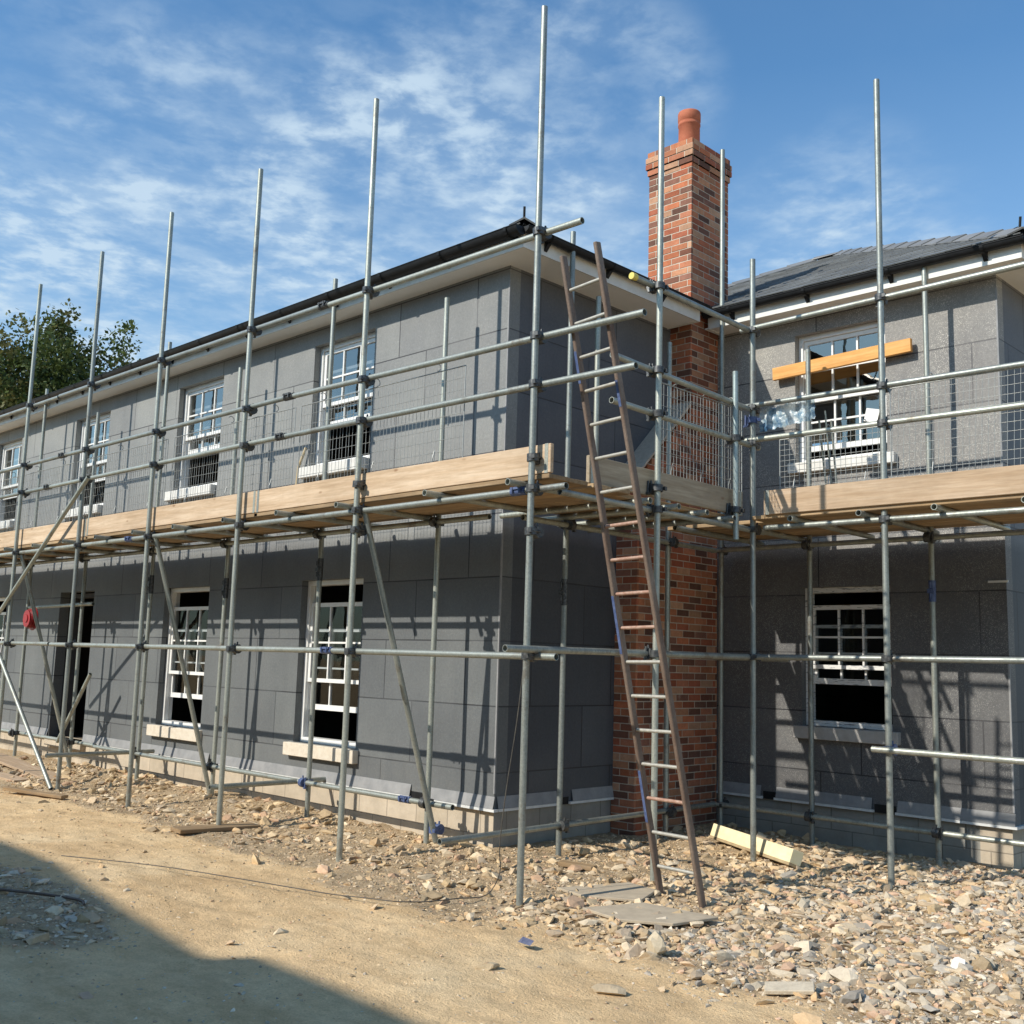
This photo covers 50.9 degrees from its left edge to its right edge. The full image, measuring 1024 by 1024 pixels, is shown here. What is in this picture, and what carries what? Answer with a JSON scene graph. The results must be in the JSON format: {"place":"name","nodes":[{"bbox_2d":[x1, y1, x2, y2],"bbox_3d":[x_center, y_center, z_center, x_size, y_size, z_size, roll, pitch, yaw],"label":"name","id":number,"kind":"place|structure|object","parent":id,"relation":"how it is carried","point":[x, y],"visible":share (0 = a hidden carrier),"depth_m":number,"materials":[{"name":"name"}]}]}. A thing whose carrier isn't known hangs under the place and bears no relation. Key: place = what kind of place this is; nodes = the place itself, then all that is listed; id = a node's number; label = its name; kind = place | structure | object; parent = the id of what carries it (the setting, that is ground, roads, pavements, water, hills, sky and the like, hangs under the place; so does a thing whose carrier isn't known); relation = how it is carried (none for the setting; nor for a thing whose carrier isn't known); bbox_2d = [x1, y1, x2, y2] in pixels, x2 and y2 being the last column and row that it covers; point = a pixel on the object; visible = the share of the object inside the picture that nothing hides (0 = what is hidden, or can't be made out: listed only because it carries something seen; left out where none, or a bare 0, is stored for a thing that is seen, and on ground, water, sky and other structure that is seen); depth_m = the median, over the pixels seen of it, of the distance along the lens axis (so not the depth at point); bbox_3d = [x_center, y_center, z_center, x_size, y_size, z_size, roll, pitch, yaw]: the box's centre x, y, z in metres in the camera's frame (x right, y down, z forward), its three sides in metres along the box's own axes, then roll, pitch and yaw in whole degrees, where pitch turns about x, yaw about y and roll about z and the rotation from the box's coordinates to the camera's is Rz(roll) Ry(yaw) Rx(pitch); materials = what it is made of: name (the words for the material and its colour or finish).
{"place":"outdoors","nodes":[
{"label":"outdoors","id":0,"kind":"place"},
{"bbox_2d":[0,748,1023,1023],"bbox_3d":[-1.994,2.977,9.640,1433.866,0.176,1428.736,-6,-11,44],"label":"ground","id":1,"kind":"structure","parent":0,"point":[452,964],"depth_m":6.53,"materials":[{"name":"beige soil"}]},
{"bbox_2d":[0,771,30,781],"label":"ground plank","id":2,"kind":"object","parent":1,"relation":"on","point":[6,776],"visible":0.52,"depth_m":14.01,"materials":[{"name":"brown wood"}]},
{"bbox_2d":[0,753,67,779],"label":"ground plank","id":3,"kind":"object","parent":1,"relation":"on","point":[22,766],"visible":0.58,"depth_m":15.06,"materials":[{"name":"brown wood"}]},
{"bbox_2d":[3,786,67,798],"bbox_3d":[-5.585,3.284,12.595,1.000,0.036,0.100,-1,-7,27],"label":"timber offcut","id":4,"kind":"object","parent":1,"relation":"on","point":[36,792],"visible":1,"depth_m":12.55,"materials":[{"name":"brown wood"}]},
{"bbox_2d":[0,888,84,905],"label":"steel bar","id":5,"kind":"object","parent":1,"relation":"on","point":[43,894],"visible":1,"depth_m":7.32,"materials":[{"name":"brown metal"}]},
{"bbox_2d":[0,298,142,410],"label":"tree","id":6,"kind":"object","parent":1,"relation":"on","point":[53,372],"visible":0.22,"depth_m":32.79,"materials":[{"name":"green plant"}]},
{"bbox_2d":[170,822,260,833],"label":"sole board","id":7,"kind":"object","parent":1,"relation":"on","point":[207,828],"visible":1,"depth_m":10.36,"materials":[{"name":"brown wood"}]},
{"bbox_2d":[476,962,499,970],"bbox_3d":[-0.130,2.548,6.031,0.136,0.054,0.070,7,-10,-34],"label":"broken stone","id":8,"kind":"object","parent":1,"relation":"on","point":[490,966],"visible":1,"depth_m":6.01,"materials":[{"name":"beige stone"}]},
{"bbox_2d":[0,108,1023,869],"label":"house","id":9,"kind":"structure","parent":1,"relation":"on","point":[978,580],"depth_m":11.32,"materials":[{"name":"grey concrete"}]},
{"bbox_2d":[0,597,6,654],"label":"window","id":10,"kind":"structure","parent":9,"relation":"in","point":[1,599],"depth_m":18.52,"materials":[{"name":"white plastic"}]},
{"bbox_2d":[0,440,21,529],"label":"window","id":11,"kind":"structure","parent":9,"relation":"in","point":[11,455],"depth_m":19.16,"materials":[{"name":"white wood"}]},
{"bbox_2d":[62,413,110,518],"bbox_3d":[-6.508,-0.712,16.677,1.300,1.580,0.275,-6,-11,44],"label":"window","id":12,"kind":"structure","parent":9,"relation":"in","point":[105,418],"depth_m":16.70,"materials":[{"name":"white wood"}]},
{"bbox_2d":[146,587,209,741],"bbox_3d":[-4.250,1.952,13.996,1.290,1.945,0.275,-6,-11,44],"label":"window","id":13,"kind":"structure","parent":9,"relation":"in","point":[177,733],"depth_m":14.16,"materials":[{"name":"white wood"}]},
{"bbox_2d":[163,378,223,501],"bbox_3d":[-4.178,-0.959,14.418,1.270,1.580,0.275,-6,-11,44],"label":"window","id":14,"kind":"structure","parent":9,"relation":"in","point":[189,410],"depth_m":14.58,"materials":[{"name":"white wood"}]},
{"bbox_2d":[295,447,306,484],"bbox_3d":[-2.463,-0.261,12.427,0.160,0.987,0.044,-1,-8,16],"label":"timber stick","id":15,"kind":"object","parent":9,"relation":"on","point":[302,457],"visible":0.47,"depth_m":12.46,"materials":[{"name":"beige wood"}]},
{"bbox_2d":[282,578,363,763],"bbox_3d":[-1.987,1.712,11.804,1.270,1.945,0.275,-6,-11,44],"label":"window","id":16,"kind":"structure","parent":9,"relation":"in","point":[327,753],"depth_m":11.95,"materials":[{"name":"white wood"}]},
{"bbox_2d":[298,332,375,478],"bbox_3d":[-1.915,-1.199,12.225,1.250,1.580,0.275,-6,-11,44],"label":"window","id":17,"kind":"structure","parent":9,"relation":"in","point":[354,343],"depth_m":12.38,"materials":[{"name":"white wood"}]},
{"bbox_2d":[787,320,896,474],"bbox_3d":[3.505,-1.200,11.361,1.190,1.540,0.275,-6,-11,44],"label":"window","id":18,"kind":"structure","parent":9,"relation":"in","point":[870,328],"depth_m":11.42,"materials":[{"name":"white wood"}]},
{"bbox_2d":[772,338,912,380],"bbox_3d":[3.434,-1.590,11.295,1.560,0.136,0.044,-8,-13,44],"label":"timber plank","id":19,"kind":"object","parent":9,"relation":"attached to","point":[899,347],"visible":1,"depth_m":11.24,"materials":[{"name":"wood"}]},
{"bbox_2d":[793,586,900,745],"bbox_3d":[3.434,1.541,10.967,1.120,1.560,0.275,-6,-11,44],"label":"window","id":20,"kind":"structure","parent":9,"relation":"in","point":[845,734],"depth_m":11.01,"materials":[{"name":"white wood"}]},
{"bbox_2d":[864,408,878,421],"bbox_3d":[3.741,-1.005,11.188,0.004,0.140,0.150,10,3,-45],"label":"paper note","id":21,"kind":"object","parent":9,"relation":"attached to","point":[871,414],"visible":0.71,"depth_m":11.19,"materials":[{"name":"white paper"}]},
{"bbox_2d":[0,5,1023,905],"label":"scaffold","id":22,"kind":"object","parent":1,"relation":"on","point":[656,513],"visible":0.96,"depth_m":9.97,"materials":[{"name":"metal"}]},
{"bbox_2d":[23,608,37,629],"bbox_3d":[-7.279,1.584,16.250,0.352,0.403,0.132,-6,-11,44],"label":"cable reel","id":23,"kind":"object","parent":22,"relation":"hanging from","point":[28,620],"visible":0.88,"depth_m":16.18,"materials":[{"name":"red plastic"}]},
{"bbox_2d":[0,459,74,531],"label":"guard","id":24,"kind":"object","parent":22,"relation":"attached to","point":[29,508],"visible":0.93,"depth_m":14.84,"materials":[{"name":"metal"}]},
{"bbox_2d":[0,537,101,552],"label":"scaffold board","id":25,"kind":"object","parent":22,"relation":"on","point":[53,543],"visible":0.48,"depth_m":14.26,"materials":[{"name":"brown wood"}]},
{"bbox_2d":[0,519,86,547],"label":"toe board","id":26,"kind":"object","parent":25,"relation":"on","point":[39,534],"visible":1,"depth_m":14.48,"materials":[{"name":"brown wood"}]},
{"bbox_2d":[25,543,134,555],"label":"scaffold board","id":27,"kind":"object","parent":22,"relation":"on","point":[91,547],"visible":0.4,"depth_m":14.75,"materials":[{"name":"brown wood"}]},
{"bbox_2d":[24,545,151,558],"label":"scaffold board","id":28,"kind":"object","parent":22,"relation":"on","point":[108,549],"visible":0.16,"depth_m":14.94,"materials":[{"name":"brown wood"}]},
{"bbox_2d":[72,436,168,520],"bbox_3d":[-4.832,-0.363,13.194,2.409,0.942,0.071,-6,-11,44],"label":"guard","id":29,"kind":"object","parent":22,"relation":"attached to","point":[91,458],"visible":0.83,"depth_m":13.13,"materials":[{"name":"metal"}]},
{"bbox_2d":[86,513,271,539],"bbox_3d":[-3.879,0.189,12.237,3.910,0.036,0.225,-6,-11,44],"label":"scaffold board","id":30,"kind":"object","parent":22,"relation":"on","point":[202,524],"visible":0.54,"depth_m":11.77,"materials":[{"name":"brown wood"}]},
{"bbox_2d":[86,491,256,535],"bbox_3d":[-3.951,0.043,12.200,3.880,0.226,0.041,-6,-11,44],"label":"toe board","id":31,"kind":"object","parent":30,"relation":"on","point":[206,509],"visible":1,"depth_m":11.97,"materials":[{"name":"brown wood"}]},
{"bbox_2d":[125,521,309,544],"bbox_3d":[-3.521,0.251,12.583,3.910,0.036,0.222,-6,-11,44],"label":"scaffold board","id":32,"kind":"object","parent":22,"relation":"on","point":[252,529],"visible":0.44,"depth_m":12.18,"materials":[{"name":"brown wood"}]},
{"bbox_2d":[170,405,295,503],"bbox_3d":[-3.007,-0.556,11.425,2.409,0.942,0.071,-6,-11,44],"label":"guard","id":33,"kind":"object","parent":22,"relation":"attached to","point":[255,483],"visible":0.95,"depth_m":11.38,"materials":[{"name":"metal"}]},
{"bbox_2d":[144,525,330,545],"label":"scaffold board","id":34,"kind":"object","parent":22,"relation":"on","point":[258,532],"visible":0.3,"depth_m":12.27,"materials":[{"name":"brown wood"}]},
{"bbox_2d":[61,671,522,902],"bbox_3d":[-1.857,1.928,8.172,3.912,1.731,0.560,0,-8,15],"label":"cable","id":35,"kind":"object","parent":22,"relation":"hanging from","point":[357,896],"visible":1,"depth_m":7.86,"materials":[{"name":"black rubber"}]},
{"bbox_2d":[297,364,465,483],"bbox_3d":[-1.234,-0.744,9.707,2.359,0.942,0.071,-6,-11,44],"label":"guard","id":36,"kind":"object","parent":22,"relation":"attached to","point":[379,440],"visible":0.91,"depth_m":9.61,"materials":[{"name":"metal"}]},
{"bbox_2d":[254,473,568,518],"bbox_3d":[-1.083,-0.108,9.527,4.020,0.036,0.225,-6,-11,44],"label":"scaffold board","id":37,"kind":"object","parent":22,"relation":"on","point":[499,485],"visible":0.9,"depth_m":9.17,"materials":[{"name":"brown wood"}]},
{"bbox_2d":[256,443,553,512],"bbox_3d":[-1.134,-0.255,9.470,4.010,0.226,0.041,-6,-11,44],"label":"toe board","id":38,"kind":"object","parent":37,"relation":"on","point":[500,465],"visible":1,"depth_m":9.15,"materials":[{"name":"brown wood"}]},
{"bbox_2d":[297,483,610,524],"bbox_3d":[-0.725,-0.044,9.873,4.020,0.036,0.222,-6,-11,44],"label":"scaffold board","id":39,"kind":"object","parent":22,"relation":"on","point":[589,488],"visible":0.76,"depth_m":9.59,"materials":[{"name":"brown wood"}]},
{"bbox_2d":[586,455,741,515],"bbox_3d":[1.367,-0.208,9.260,0.039,0.226,2.210,-6,-11,44],"label":"toe board","id":40,"kind":"object","parent":39,"relation":"on","point":[682,490],"visible":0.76,"depth_m":9.25,"materials":[{"name":"grey wood"}]},
{"bbox_2d":[320,487,629,526],"bbox_3d":[-0.544,-0.021,10.025,3.984,0.036,0.220,-6,-11,44],"label":"scaffold board","id":41,"kind":"object","parent":22,"relation":"on","point":[483,508],"visible":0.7,"depth_m":9.79,"materials":[{"name":"brown wood"}]},
{"bbox_2d":[522,505,608,519],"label":"scaffold board","id":42,"kind":"object","parent":22,"relation":"on","point":[563,513],"visible":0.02,"depth_m":9.94,"materials":[{"name":"brown wood"}]},
{"bbox_2d":[567,478,587,487],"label":"scaffold board","id":43,"kind":"object","parent":22,"relation":"on","point":[574,483],"visible":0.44,"depth_m":8.34,"materials":[{"name":"brown wood"}]},
{"bbox_2d":[538,503,651,522],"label":"scaffold board","id":44,"kind":"object","parent":22,"relation":"on","point":[551,505],"visible":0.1,"depth_m":9.71,"materials":[{"name":"brown wood"}]},
{"bbox_2d":[553,500,675,521],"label":"scaffold board","id":45,"kind":"object","parent":22,"relation":"on","point":[571,503],"visible":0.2,"depth_m":9.36,"materials":[{"name":"brown wood"}]},
{"bbox_2d":[578,500,682,519],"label":"scaffold board","id":46,"kind":"object","parent":22,"relation":"on","point":[617,507],"visible":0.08,"depth_m":9.47,"materials":[{"name":"brown wood"}]},
{"bbox_2d":[606,495,723,517],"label":"scaffold board","id":47,"kind":"object","parent":22,"relation":"on","point":[682,509],"visible":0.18,"depth_m":9.44,"materials":[{"name":"brown wood"}]},
{"bbox_2d":[661,382,741,491],"bbox_3d":[1.713,-0.655,9.651,0.071,0.942,1.290,-6,-11,44],"label":"guard","id":48,"kind":"object","parent":22,"relation":"attached to","point":[672,465],"visible":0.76,"depth_m":9.63,"materials":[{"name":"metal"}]},
{"bbox_2d":[682,526,762,535],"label":"scaffold board","id":49,"kind":"object","parent":22,"relation":"on","point":[721,531],"visible":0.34,"depth_m":10.86,"materials":[{"name":"brown wood"}]},
{"bbox_2d":[759,400,814,431],"bbox_3d":[2.555,-0.905,9.996,0.580,0.268,0.042,-6,-11,44],"label":"polythene sheet","id":50,"kind":"object","parent":22,"relation":"attached to","point":[772,418],"visible":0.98,"depth_m":10.02,"materials":[{"name":"clear plastic"}]},
{"bbox_2d":[779,419,879,488],"bbox_3d":[2.816,-0.464,9.554,0.989,0.642,0.071,-6,-11,44],"label":"guard","id":51,"kind":"object","parent":22,"relation":"attached to","point":[824,461],"visible":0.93,"depth_m":9.57,"materials":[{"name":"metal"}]},
{"bbox_2d":[668,502,1023,532],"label":"scaffold board","id":52,"kind":"object","parent":22,"relation":"on","point":[705,527],"visible":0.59,"depth_m":9.64,"materials":[{"name":"brown wood"}]},
{"bbox_2d":[818,420,826,484],"bbox_3d":[2.876,-0.404,9.912,0.020,0.879,0.190,-6,-11,44],"label":"metal rod","id":53,"kind":"object","parent":52,"relation":"on","point":[822,452],"visible":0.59,"depth_m":9.90,"materials":[{"name":"grey metal"}]},
{"bbox_2d":[824,411,831,483],"bbox_3d":[2.916,-0.448,9.879,0.016,0.958,0.186,-5,-11,41],"label":"metal rod","id":54,"kind":"object","parent":52,"relation":"on","point":[827,443],"visible":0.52,"depth_m":9.87,"materials":[{"name":"grey metal"}]},
{"bbox_2d":[830,420,836,483],"bbox_3d":[2.954,-0.402,9.834,0.020,0.859,0.191,-4,-10,37],"label":"metal rod","id":55,"kind":"object","parent":52,"relation":"on","point":[832,436],"visible":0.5,"depth_m":9.82,"materials":[{"name":"grey metal"}]},
{"bbox_2d":[696,513,1023,537],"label":"scaffold board","id":56,"kind":"object","parent":22,"relation":"on","point":[871,524],"visible":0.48,"depth_m":10.10,"materials":[{"name":"brown wood"}]},
{"bbox_2d":[711,516,1023,539],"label":"scaffold board","id":57,"kind":"object","parent":22,"relation":"on","point":[997,519],"visible":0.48,"depth_m":10.16,"materials":[{"name":"brown wood"}]},
{"bbox_2d":[725,520,1023,541],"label":"scaffold board","id":58,"kind":"object","parent":22,"relation":"on","point":[907,529],"visible":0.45,"depth_m":10.39,"materials":[{"name":"brown wood"}]},
{"bbox_2d":[752,494,1023,522],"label":"scaffold board","id":59,"kind":"object","parent":22,"relation":"on","point":[980,501],"visible":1,"depth_m":9.04,"materials":[{"name":"brown wood"}]},
{"bbox_2d":[764,464,1023,514],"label":"toe board","id":60,"kind":"object","parent":22,"relation":"attached to","point":[994,481],"visible":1,"depth_m":8.97,"materials":[{"name":"brown wood"}]},
{"bbox_2d":[889,367,1023,477],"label":"guard","id":61,"kind":"object","parent":22,"relation":"attached to","point":[950,438],"visible":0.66,"depth_m":8.80,"materials":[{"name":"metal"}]},
{"bbox_2d":[0,756,1023,1023],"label":"rubble","id":62,"kind":"object","parent":1,"relation":"on","point":[624,932],"visible":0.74,"depth_m":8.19,"materials":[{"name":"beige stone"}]},
{"bbox_2d":[558,860,596,870],"bbox_3d":[0.542,2.937,8.940,0.320,0.036,0.100,-2,-8,33],"label":"timber offcut","id":63,"kind":"object","parent":62,"relation":"on","point":[583,866],"visible":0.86,"depth_m":8.93,"materials":[{"name":"brown wood"}]},
{"bbox_2d":[709,823,803,867],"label":"foam board","id":64,"kind":"object","parent":62,"relation":"on","point":[782,854],"visible":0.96,"depth_m":9.72,"materials":[{"name":"beige plastic"}]},
{"bbox_2d":[518,937,533,945],"bbox_3d":[0.081,2.601,6.530,0.111,0.035,0.076,-1,-8,20],"label":"plastic scrap","id":65,"kind":"object","parent":1,"relation":"on","point":[526,941],"visible":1,"depth_m":6.51,"materials":[{"name":"blue plastic"}]},
{"bbox_2d":[557,882,654,901],"bbox_3d":[0.748,2.846,8.081,0.698,0.047,0.549,-6,-11,44],"label":"flat sheet","id":66,"kind":"object","parent":1,"relation":"on","point":[628,891],"visible":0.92,"depth_m":8.02,"materials":[{"name":"beige concrete"}]},
{"bbox_2d":[591,983,625,995],"bbox_3d":[0.514,2.541,5.717,0.189,0.070,0.093,9,-1,11],"label":"broken stone","id":67,"kind":"object","parent":1,"relation":"on","point":[608,989],"visible":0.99,"depth_m":5.69,"materials":[{"name":"beige stone"}]},
{"bbox_2d":[560,241,705,907],"bbox_3d":[0.884,0.458,7.954,1.162,4.810,0.442,7,-10,-35],"label":"ladder","id":68,"kind":"object","parent":1,"relation":"on","point":[650,591],"visible":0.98,"depth_m":7.94,"materials":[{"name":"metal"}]},
{"bbox_2d":[582,902,717,925],"bbox_3d":[0.920,2.750,7.354,0.827,0.045,0.499,-6,-11,44],"label":"flat sheet","id":69,"kind":"object","parent":1,"relation":"on","point":[628,913],"visible":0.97,"depth_m":7.31,"materials":[{"name":"grey concrete"}]},
{"bbox_2d":[646,931,666,954],"bbox_3d":[0.863,2.597,6.468,0.095,0.152,0.155,4,-8,-16],"label":"broken stone","id":70,"kind":"object","parent":1,"relation":"on","point":[655,942],"visible":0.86,"depth_m":6.42,"materials":[{"name":"beige stone"}]},
{"bbox_2d":[764,981,814,994],"bbox_3d":[1.482,2.542,5.745,0.260,0.024,0.110,-6,1,15],"label":"stone slab","id":71,"kind":"object","parent":1,"relation":"on","point":[786,987],"depth_m":5.72,"materials":[{"name":"beige stone"}]},
{"bbox_2d":[828,966,865,986],"bbox_3d":[1.843,2.582,5.940,0.236,0.114,0.109,7,1,28],"label":"broken stone","id":72,"kind":"object","parent":1,"relation":"on","point":[840,973],"visible":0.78,"depth_m":5.93,"materials":[{"name":"beige stone"}]},
{"bbox_2d":[950,957,965,968],"bbox_3d":[2.595,2.638,6.252,0.073,0.102,0.085,2,3,-45],"label":"broken stone","id":73,"kind":"object","parent":1,"relation":"on","point":[956,961],"visible":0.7,"depth_m":6.25,"materials":[{"name":"white stone"}]},
{"bbox_2d":[0,0,1023,445],"label":"sky","id":74,"kind":"structure","parent":0,"point":[117,117],"materials":[{"name":"blue"}]}
]}

